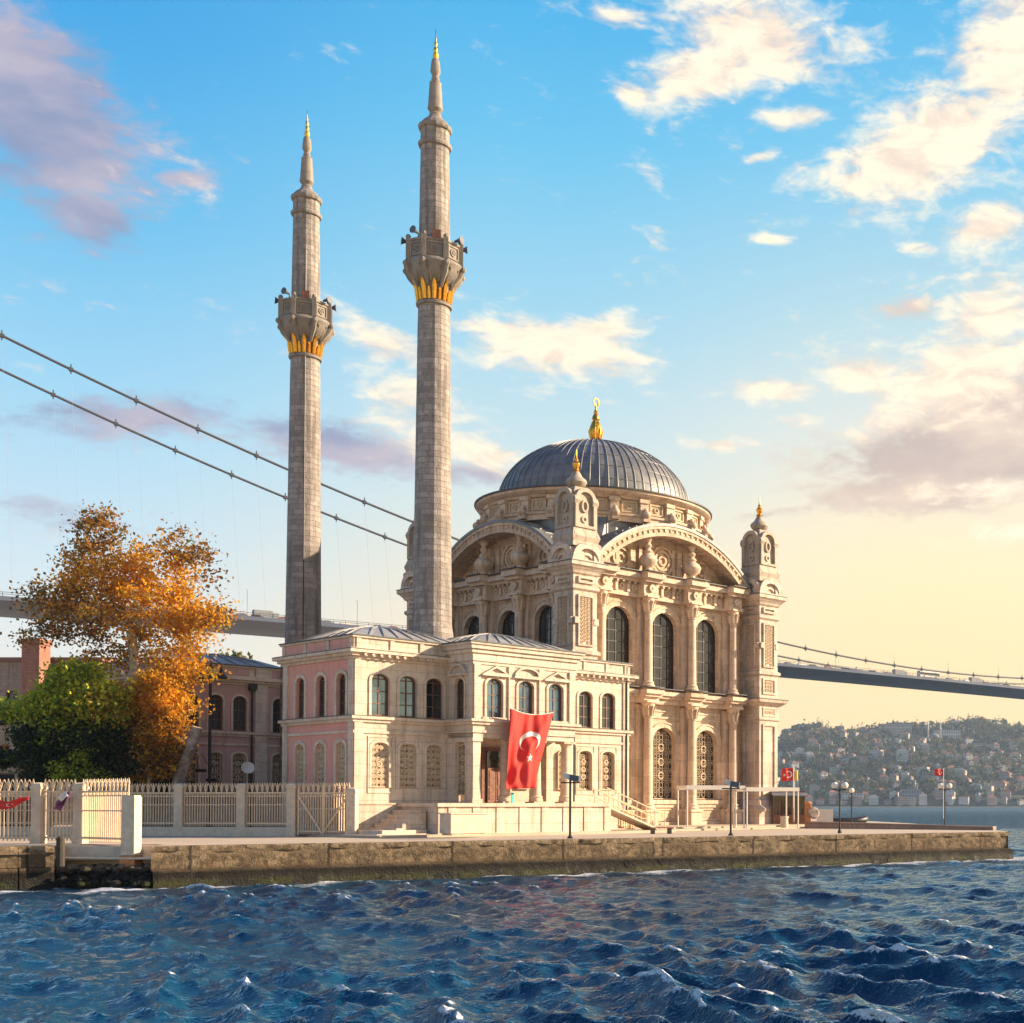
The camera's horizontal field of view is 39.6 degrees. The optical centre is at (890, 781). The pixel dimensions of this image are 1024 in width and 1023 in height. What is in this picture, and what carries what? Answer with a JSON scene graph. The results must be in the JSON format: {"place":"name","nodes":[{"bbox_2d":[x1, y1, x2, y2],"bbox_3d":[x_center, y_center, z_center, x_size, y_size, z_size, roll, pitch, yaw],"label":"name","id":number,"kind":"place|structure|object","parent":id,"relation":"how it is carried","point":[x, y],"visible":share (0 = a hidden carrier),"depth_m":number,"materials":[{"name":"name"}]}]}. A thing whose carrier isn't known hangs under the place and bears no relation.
{"place":"outdoors","nodes":[
{"label":"outdoors","id":0,"kind":"place"},
{"bbox_2d":[0,773,51,825],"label":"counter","id":1,"kind":"object","parent":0,"point":[7,776],"visible":0.17,"depth_m":72.60,"materials":[{"name":"brown wood"}]},
{"bbox_2d":[0,845,54,889],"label":"old quay wall","id":2,"kind":"structure","parent":0,"point":[28,867],"depth_m":45.79,"materials":[{"name":"stone"}]},
{"bbox_2d":[0,638,117,824],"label":"brick house","id":3,"kind":"structure","parent":0,"point":[15,672],"depth_m":97.92,"materials":[{"name":"brown brick"}]},
{"bbox_2d":[7,691,17,702],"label":"window","id":4,"kind":"structure","parent":3,"relation":"in","point":[10,694],"depth_m":98.35,"materials":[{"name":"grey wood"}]},
{"bbox_2d":[54,845,154,885],"bbox_3d":[-28.050,4.012,47.637,3.900,3.440,1.400,0,-1,0],"label":"quay recess","id":5,"kind":"object","parent":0,"point":[88,854],"visible":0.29,"depth_m":47.56,"materials":[{"name":"paint"}]},
{"bbox_2d":[24,731,193,798],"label":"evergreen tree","id":6,"kind":"object","parent":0,"point":[162,782],"visible":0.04,"depth_m":68.80,"materials":[{"name":"green plant"}]},
{"bbox_2d":[0,818,1006,845],"bbox_3d":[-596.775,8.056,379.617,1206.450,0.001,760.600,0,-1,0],"label":"pavement","id":7,"kind":"structure","parent":0,"point":[187,840],"depth_m":58.64,"materials":[{"name":"stone"}]},
{"bbox_2d":[0,688,31,825],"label":"evergreen tree","id":8,"kind":"object","parent":7,"relation":"on","point":[7,715],"visible":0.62,"depth_m":69.78,"materials":[{"name":"green plant"}]},
{"bbox_2d":[0,778,129,843],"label":"iron fence","id":9,"kind":"object","parent":7,"relation":"on","point":[84,831],"visible":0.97,"depth_m":49.47,"materials":[{"name":"metal"}]},
{"bbox_2d":[0,797,28,808],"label":"flag","id":10,"kind":"object","parent":9,"relation":"attached to","point":[9,804],"visible":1,"depth_m":48.60,"materials":[{"name":"red fabric"}]},
{"bbox_2d":[54,791,69,811],"bbox_3d":[-30.739,0.716,49.235,0.607,0.783,0.372,0,-1,0],"label":"flag","id":11,"kind":"object","parent":9,"relation":"attached to","point":[61,801],"visible":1,"depth_m":49.20,"materials":[{"name":"purple fabric"}]},
{"bbox_2d":[2,644,145,825],"bbox_3d":[-39.942,-2.074,64.456,7.457,9.258,4.893,0,-1,0],"label":"green tree","id":12,"kind":"object","parent":7,"relation":"on","point":[72,706],"visible":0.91,"depth_m":63.86,"materials":[{"name":"green plant"}]},
{"bbox_2d":[43,744,116,790],"bbox_3d":[-38.847,0.357,63.647,3.429,4.367,1.934,0,-1,0],"label":"green shrub","id":13,"kind":"object","parent":7,"relation":"on","point":[84,773],"visible":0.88,"depth_m":63.31,"materials":[{"name":"green plant"}]},
{"bbox_2d":[0,499,243,826],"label":"plane tree","id":14,"kind":"object","parent":7,"relation":"on","point":[74,591],"visible":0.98,"depth_m":67.21,"materials":[{"name":"orange plant"}]},
{"bbox_2d":[0,782,298,836],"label":"iron fence","id":15,"kind":"object","parent":7,"relation":"on","point":[178,822],"visible":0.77,"depth_m":61.56,"materials":[{"name":"metal"}]},
{"bbox_2d":[109,664,202,826],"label":"tree","id":16,"kind":"object","parent":7,"relation":"on","point":[157,729],"visible":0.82,"depth_m":65.77,"materials":[{"name":"orange plant"}]},
{"bbox_2d":[161,726,201,826],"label":"leaning trunk","id":17,"kind":"object","parent":7,"relation":"on","point":[192,741],"visible":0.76,"depth_m":66.29,"materials":[{"name":"grey plant"}]},
{"bbox_2d":[94,651,282,826],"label":"pavilion wing","id":18,"kind":"structure","parent":7,"relation":"on","point":[245,712],"depth_m":73.53,"materials":[{"name":"paint"}]},
{"bbox_2d":[184,693,196,728],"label":"window","id":19,"kind":"structure","parent":18,"relation":"in","point":[191,717],"depth_m":71.82,"materials":[{"name":"black glass"}]},
{"bbox_2d":[212,695,221,729],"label":"window","id":20,"kind":"structure","parent":18,"relation":"in","point":[216,700],"depth_m":72.79,"materials":[{"name":"black glass"}]},
{"bbox_2d":[233,696,244,730],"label":"window","id":21,"kind":"structure","parent":18,"relation":"in","point":[239,702],"depth_m":73.70,"materials":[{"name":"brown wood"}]},
{"bbox_2d":[273,699,279,732],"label":"window","id":22,"kind":"structure","parent":18,"relation":"in","point":[276,702],"depth_m":75.39,"materials":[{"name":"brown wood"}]},
{"bbox_2d":[194,660,227,826],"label":"street lamp","id":23,"kind":"object","parent":7,"relation":"on","point":[209,780],"visible":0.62,"depth_m":69.98,"materials":[{"name":"black metal"}]},
{"bbox_2d":[218,649,252,658],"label":"green tree","id":24,"kind":"object","parent":7,"relation":"on","point":[238,654],"visible":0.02,"depth_m":104.21,"materials":[{"name":"green plant"}]},
{"bbox_2d":[241,762,254,826],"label":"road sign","id":25,"kind":"object","parent":7,"relation":"on","point":[248,768],"visible":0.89,"depth_m":68.85,"materials":[{"name":"black metal"}]},
{"bbox_2d":[275,115,335,810],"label":"minaret","id":26,"kind":"object","parent":7,"relation":"on","point":[303,320],"visible":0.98,"depth_m":75.80,"materials":[{"name":"grey stone"}]},
{"bbox_2d":[297,782,359,834],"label":"iron gate","id":27,"kind":"structure","parent":7,"relation":"on","point":[350,795],"depth_m":59.77,"materials":[{"name":"metal"}]},
{"bbox_2d":[401,34,467,638],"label":"minaret","id":28,"kind":"object","parent":7,"relation":"on","point":[434,270],"visible":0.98,"depth_m":67.77,"materials":[{"name":"grey stone"}]},
{"bbox_2d":[272,626,638,834],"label":"pavilion","id":29,"kind":"structure","parent":7,"relation":"on","point":[404,732],"depth_m":63.12,"materials":[{"name":"beige stone"}]},
{"bbox_2d":[299,679,303,717],"bbox_3d":[-27.907,-3.984,63.126,0.800,1.930,0.070,-1,-1,38],"label":"window","id":30,"kind":"structure","parent":29,"relation":"in","point":[301,685],"depth_m":63.30,"materials":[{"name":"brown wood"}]},
{"bbox_2d":[319,676,324,716],"bbox_3d":[-26.438,-4.004,61.971,0.800,1.930,0.070,-1,-1,38],"label":"window","id":31,"kind":"structure","parent":29,"relation":"in","point":[322,682],"depth_m":62.13,"materials":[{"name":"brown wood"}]},
{"bbox_2d":[340,674,344,714],"bbox_3d":[-25.023,-4.024,60.857,0.800,1.930,0.070,-1,-1,38],"label":"window","id":32,"kind":"structure","parent":29,"relation":"in","point":[342,679],"depth_m":61.01,"materials":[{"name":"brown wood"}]},
{"bbox_2d":[372,674,387,715],"bbox_3d":[-23.626,-4.017,61.204,0.070,1.930,0.920,-1,-1,38],"label":"window","id":33,"kind":"structure","parent":29,"relation":"in","point":[379,682],"depth_m":61.26,"materials":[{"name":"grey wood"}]},
{"bbox_2d":[399,676,414,717],"bbox_3d":[-22.760,-3.998,62.304,0.070,1.930,0.920,-1,-1,38],"label":"window","id":34,"kind":"structure","parent":29,"relation":"in","point":[407,684],"depth_m":62.38,"materials":[{"name":"grey glass"}]},
{"bbox_2d":[426,679,440,718],"bbox_3d":[-21.894,-3.979,63.405,0.070,1.930,0.920,-1,-1,38],"label":"window","id":35,"kind":"structure","parent":29,"relation":"in","point":[433,691],"depth_m":63.46,"materials":[{"name":"brown glass"}]},
{"bbox_2d":[457,679,463,718],"bbox_3d":[-20.405,-3.981,63.287,0.800,1.930,0.070,-1,-1,38],"label":"window","id":36,"kind":"structure","parent":29,"relation":"in","point":[460,686],"depth_m":63.41,"materials":[{"name":"brown glass"}]},
{"bbox_2d":[486,751,500,802],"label":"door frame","id":37,"kind":"structure","parent":29,"relation":"in","point":[492,757],"depth_m":65.58,"materials":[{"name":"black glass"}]},
{"bbox_2d":[487,768,499,802],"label":"door","id":38,"kind":"structure","parent":29,"relation":"in","point":[493,781],"depth_m":65.60,"materials":[{"name":"brown wood"}]},
{"bbox_2d":[487,679,500,717],"bbox_3d":[-19.057,-3.977,63.500,0.070,1.930,0.920,-1,-1,38],"label":"window","id":39,"kind":"structure","parent":29,"relation":"in","point":[493,685],"depth_m":63.56,"materials":[{"name":"grey glass"}]},
{"bbox_2d":[519,682,531,713],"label":"window","id":40,"kind":"structure","parent":29,"relation":"in","point":[525,689],"depth_m":65.01,"materials":[{"name":"grey glass"}]},
{"bbox_2d":[506,708,553,788],"bbox_3d":[-17.451,-1.588,64.194,0.437,3.883,2.720,-1,-1,39],"label":"flag","id":41,"kind":"object","parent":29,"relation":"attached to","point":[528,734],"visible":1,"depth_m":63.95,"materials":[{"name":"red fabric"}]},
{"bbox_2d":[549,684,560,720],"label":"window","id":42,"kind":"structure","parent":29,"relation":"in","point":[554,690],"depth_m":66.42,"materials":[{"name":"grey glass"}]},
{"bbox_2d":[579,691,590,727],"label":"window","id":43,"kind":"structure","parent":29,"relation":"in","point":[584,697],"depth_m":70.57,"materials":[{"name":"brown glass"}]},
{"bbox_2d":[602,693,612,728],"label":"window","id":44,"kind":"structure","parent":29,"relation":"in","point":[607,699],"depth_m":71.78,"materials":[{"name":"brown glass"}]},
{"bbox_2d":[438,813,487,834],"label":"stone block","id":45,"kind":"structure","parent":7,"relation":"on","point":[463,823],"depth_m":57.67,"materials":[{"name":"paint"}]},
{"bbox_2d":[299,824,806,842],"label":"stone platform","id":46,"kind":"structure","parent":7,"relation":"on","point":[635,829],"depth_m":66.31,"materials":[{"name":"stone"}]},
{"bbox_2d":[617,810,634,827],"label":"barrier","id":47,"kind":"object","parent":46,"relation":"on","point":[622,824],"visible":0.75,"depth_m":70.31,"materials":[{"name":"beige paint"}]},
{"bbox_2d":[592,787,664,829],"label":"staircase","id":48,"kind":"structure","parent":46,"relation":"on","point":[629,819],"depth_m":69.13,"materials":[{"name":"paint"}]},
{"bbox_2d":[677,785,744,828],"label":"pipe frame","id":49,"kind":"object","parent":46,"relation":"on","point":[702,787],"visible":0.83,"depth_m":75.43,"materials":[{"name":"white paint"}]},
{"bbox_2d":[735,787,798,828],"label":"pipe frame","id":50,"kind":"object","parent":46,"relation":"on","point":[778,789],"visible":0.94,"depth_m":76.59,"materials":[{"name":"white paint"}]},
{"bbox_2d":[782,766,793,821],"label":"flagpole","id":51,"kind":"object","parent":46,"relation":"on","point":[787,774],"visible":1,"depth_m":81.95,"materials":[{"name":"white paint"}]},
{"bbox_2d":[771,791,807,823],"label":"kiosk","id":52,"kind":"object","parent":46,"relation":"on","point":[779,803],"visible":0.68,"depth_m":86.23,"materials":[{"name":"brown wood"}]},
{"bbox_2d":[794,768,797,821],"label":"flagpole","id":53,"kind":"object","parent":46,"relation":"on","point":[796,775],"visible":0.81,"depth_m":83.48,"materials":[{"name":"metal"}]},
{"bbox_2d":[560,772,580,838],"bbox_3d":[-13.761,1.007,56.951,0.840,2.834,0.360,0,-1,0],"label":"lamp post","id":54,"kind":"object","parent":7,"relation":"on","point":[575,778],"visible":1,"depth_m":56.93,"materials":[{"name":"black metal"}]},
{"bbox_2d":[396,398,788,825],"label":"mosque","id":55,"kind":"structure","parent":7,"relation":"on","point":[596,546],"depth_m":81.87,"materials":[{"name":"stone"}]},
{"bbox_2d":[468,617,478,634],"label":"window","id":56,"kind":"structure","parent":55,"relation":"in","point":[474,625],"depth_m":83.57,"materials":[{"name":"glass"}]},
{"bbox_2d":[503,611,514,635],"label":"window","id":57,"kind":"structure","parent":55,"relation":"in","point":[509,621],"depth_m":81.32,"materials":[{"name":"black glass"}]},
{"bbox_2d":[539,606,552,645],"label":"window","id":58,"kind":"structure","parent":55,"relation":"in","point":[545,621],"depth_m":79.09,"materials":[{"name":"black glass"}]},
{"bbox_2d":[606,607,628,662],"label":"window","id":59,"kind":"structure","parent":55,"relation":"in","point":[617,624],"depth_m":79.44,"materials":[{"name":"glass"}]},
{"bbox_2d":[652,613,672,688],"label":"window","id":60,"kind":"structure","parent":55,"relation":"in","point":[662,628],"depth_m":82.26,"materials":[{"name":"glass"}]},
{"bbox_2d":[696,620,714,692],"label":"window","id":61,"kind":"structure","parent":55,"relation":"in","point":[705,634],"depth_m":85.12,"materials":[{"name":"glass"}]},
{"bbox_2d":[648,827,673,833],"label":"bench","id":62,"kind":"object","parent":7,"relation":"on","point":[652,830],"visible":0.96,"depth_m":65.84,"materials":[{"name":"stone"}]},
{"bbox_2d":[722,779,739,835],"bbox_3d":[-7.498,1.191,62.249,0.840,2.652,0.360,0,-1,0],"label":"lamp post","id":63,"kind":"object","parent":7,"relation":"on","point":[731,784],"visible":1,"depth_m":62.23,"materials":[{"name":"black metal"}]},
{"bbox_2d":[780,815,788,827],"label":"bin","id":64,"kind":"object","parent":7,"relation":"on","point":[784,821],"visible":1,"depth_m":77.79,"materials":[{"name":"metal"}]},
{"bbox_2d":[805,801,818,826],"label":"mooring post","id":65,"kind":"object","parent":7,"relation":"on","point":[811,812],"visible":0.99,"depth_m":81.78,"materials":[{"name":"orange metal"}]},
{"bbox_2d":[817,809,832,821],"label":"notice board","id":66,"kind":"object","parent":7,"relation":"on","point":[825,815],"visible":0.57,"depth_m":83.95,"materials":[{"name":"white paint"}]},
{"bbox_2d":[831,780,847,832],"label":"street lamp","id":67,"kind":"object","parent":7,"relation":"on","point":[834,785],"visible":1,"depth_m":67.44,"materials":[{"name":"black metal"}]},
{"bbox_2d":[833,812,867,822],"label":"dinghy","id":68,"kind":"object","parent":7,"relation":"on","point":[862,819],"visible":0.56,"depth_m":89.41,"materials":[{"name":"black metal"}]},
{"bbox_2d":[806,821,996,829],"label":"parapet","id":69,"kind":"structure","parent":7,"relation":"on","point":[833,825],"depth_m":78.95,"materials":[{"name":"stone"}]},
{"bbox_2d":[938,782,951,824],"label":"street lamp","id":70,"kind":"object","parent":7,"relation":"on","point":[948,785],"visible":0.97,"depth_m":78.95,"materials":[{"name":"black metal"}]},
{"bbox_2d":[0,808,1023,1022],"bbox_3d":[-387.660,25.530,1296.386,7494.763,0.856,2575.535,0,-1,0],"label":"water","id":71,"kind":"structure","parent":0,"point":[926,942],"depth_m":27.02,"materials":[{"name":"liquid"}]},
{"bbox_2d":[47,863,152,888],"bbox_3d":[-27.602,3.516,46.934,4.322,1.278,2.364,0,-1,0],"label":"rubble","id":72,"kind":"object","parent":71,"relation":"in","point":[92,876],"visible":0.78,"depth_m":46.54,"materials":[{"name":"stone"}]},
{"bbox_2d":[56,836,64,866],"bbox_3d":[-28.892,2.416,46.165,0.277,1.040,0.277,0,-1,0],"label":"mooring post","id":73,"kind":"object","parent":72,"relation":"on","point":[60,851],"visible":1,"depth_m":46.06,"materials":[{"name":"grey wood"}]},
{"bbox_2d":[119,795,142,868],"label":"pillar","id":74,"kind":"structure","parent":72,"relation":"on","point":[131,823],"depth_m":47.05,"materials":[{"name":"paint"}]},
{"bbox_2d":[0,330,1023,699],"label":"suspension bridge","id":75,"kind":"structure","parent":0,"point":[272,626],"depth_m":472.95,"materials":[{"name":"metal"}]},
{"bbox_2d":[252,609,278,617],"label":"lorry","id":76,"kind":"object","parent":75,"relation":"on","point":[265,612],"visible":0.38,"depth_m":451.18,"materials":[{"name":"metal"}]},
{"bbox_2d":[917,670,939,677],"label":"bus","id":77,"kind":"object","parent":75,"relation":"on","point":[929,673],"visible":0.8,"depth_m":650.65,"materials":[{"name":"white paint"}]},
{"bbox_2d":[0,0,1023,736],"label":"sky","id":78,"kind":"structure","parent":0,"point":[777,245],"materials":[{"name":"blue"}]},
{"bbox_2d":[151,823,1013,888],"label":"quay wall","id":79,"kind":"structure","parent":0,"point":[220,865],"depth_m":54.94,"materials":[{"name":"stone"}]},
{"bbox_2d":[779,723,1023,805],"bbox_3d":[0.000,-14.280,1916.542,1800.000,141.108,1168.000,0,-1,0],"label":"hills","id":80,"kind":"structure","parent":0,"point":[931,801],"depth_m":1392.00,"materials":[{"name":"plant"}]},
{"bbox_2d":[789,761,798,772],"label":"house","id":81,"kind":"structure","parent":80,"relation":"on","point":[793,763],"depth_m":1509.53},
{"bbox_2d":[809,784,819,793],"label":"house","id":82,"kind":"structure","parent":80,"relation":"on","point":[813,787],"depth_m":1377.14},
{"bbox_2d":[818,771,827,782],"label":"house","id":83,"kind":"structure","parent":80,"relation":"on","point":[821,773],"depth_m":1449.61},
{"bbox_2d":[829,765,840,774],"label":"house","id":84,"kind":"structure","parent":80,"relation":"on","point":[834,770],"depth_m":1488.64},
{"bbox_2d":[841,791,863,802],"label":"apartment building","id":85,"kind":"structure","parent":80,"relation":"on","point":[855,794],"depth_m":1345.97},
{"bbox_2d":[853,797,861,804],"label":"house","id":86,"kind":"structure","parent":80,"relation":"on","point":[857,801],"depth_m":1341.06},
{"bbox_2d":[868,795,877,804],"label":"house","id":87,"kind":"structure","parent":80,"relation":"on","point":[873,799],"depth_m":1341.76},
{"bbox_2d":[869,748,883,758],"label":"house","id":88,"kind":"structure","parent":80,"relation":"on","point":[874,752],"depth_m":1539.97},
{"bbox_2d":[878,723,911,735],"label":"apartment building","id":89,"kind":"structure","parent":80,"relation":"on","point":[897,727],"depth_m":1814.58,"materials":[{"name":"concrete"}]},
{"bbox_2d":[894,795,906,805],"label":"house","id":90,"kind":"structure","parent":80,"relation":"on","point":[900,800],"depth_m":1341.16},
{"bbox_2d":[778,712,1023,803],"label":"hillside wood","id":91,"kind":"object","parent":80,"relation":"on","point":[981,725],"visible":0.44,"depth_m":1555.21,"materials":[{"name":"green plant"}]},
{"bbox_2d":[896,749,907,761],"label":"house","id":92,"kind":"structure","parent":80,"relation":"on","point":[904,752],"depth_m":1518.03,"materials":[{"name":"paint"}]},
{"bbox_2d":[901,787,921,803],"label":"apartment building","id":93,"kind":"structure","parent":80,"relation":"on","point":[909,791],"depth_m":1343.98,"materials":[{"name":"paint"}]},
{"bbox_2d":[906,795,916,805],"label":"house","id":94,"kind":"structure","parent":80,"relation":"on","point":[911,800],"depth_m":1341.33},
{"bbox_2d":[919,793,926,804],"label":"house","id":95,"kind":"structure","parent":80,"relation":"on","point":[922,798],"depth_m":1341.12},
{"bbox_2d":[919,743,929,752],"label":"house","id":96,"kind":"structure","parent":80,"relation":"on","point":[924,746],"depth_m":1614.35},
{"bbox_2d":[927,719,941,738],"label":"hilltop mosque","id":97,"kind":"structure","parent":80,"relation":"on","point":[932,735],"depth_m":1712.99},
{"bbox_2d":[934,787,945,799],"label":"house","id":98,"kind":"structure","parent":80,"relation":"on","point":[938,794],"depth_m":1354.97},
{"bbox_2d":[934,729,960,741],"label":"apartment building","id":99,"kind":"structure","parent":80,"relation":"on","point":[949,733],"depth_m":1733.35,"materials":[{"name":"concrete"}]},
{"bbox_2d":[954,768,966,777],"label":"house","id":100,"kind":"structure","parent":80,"relation":"on","point":[959,772],"depth_m":1436.27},
{"bbox_2d":[959,795,969,804],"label":"house","id":101,"kind":"structure","parent":80,"relation":"on","point":[964,800],"depth_m":1342.06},
{"bbox_2d":[982,784,993,793],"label":"house","id":102,"kind":"structure","parent":80,"relation":"on","point":[987,787],"depth_m":1373.63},
{"bbox_2d":[986,795,996,804],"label":"house","id":103,"kind":"structure","parent":80,"relation":"on","point":[991,799],"depth_m":1340.73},
{"bbox_2d":[994,780,1009,790],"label":"house","id":104,"kind":"structure","parent":80,"relation":"on","point":[999,784],"depth_m":1386.43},
{"bbox_2d":[998,771,1012,780],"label":"house","id":105,"kind":"structure","parent":80,"relation":"on","point":[1006,774],"depth_m":1439.62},
{"bbox_2d":[1001,789,1010,796],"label":"house","id":106,"kind":"structure","parent":80,"relation":"on","point":[1006,792],"depth_m":1363.74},
{"bbox_2d":[1004,738,1023,748],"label":"apartment building","id":107,"kind":"structure","parent":80,"relation":"on","point":[1011,741],"depth_m":1654.13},
{"bbox_2d":[811,806,1023,807],"bbox_3d":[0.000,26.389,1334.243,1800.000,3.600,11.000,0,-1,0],"label":"embankment","id":108,"kind":"structure","parent":0,"point":[919,806],"depth_m":1328.77,"materials":[{"name":"paint"}]},
{"bbox_2d":[935,768,943,817],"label":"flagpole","id":109,"kind":"object","parent":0,"point":[939,772],"visible":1,"depth_m":95.96,"materials":[{"name":"metal"}]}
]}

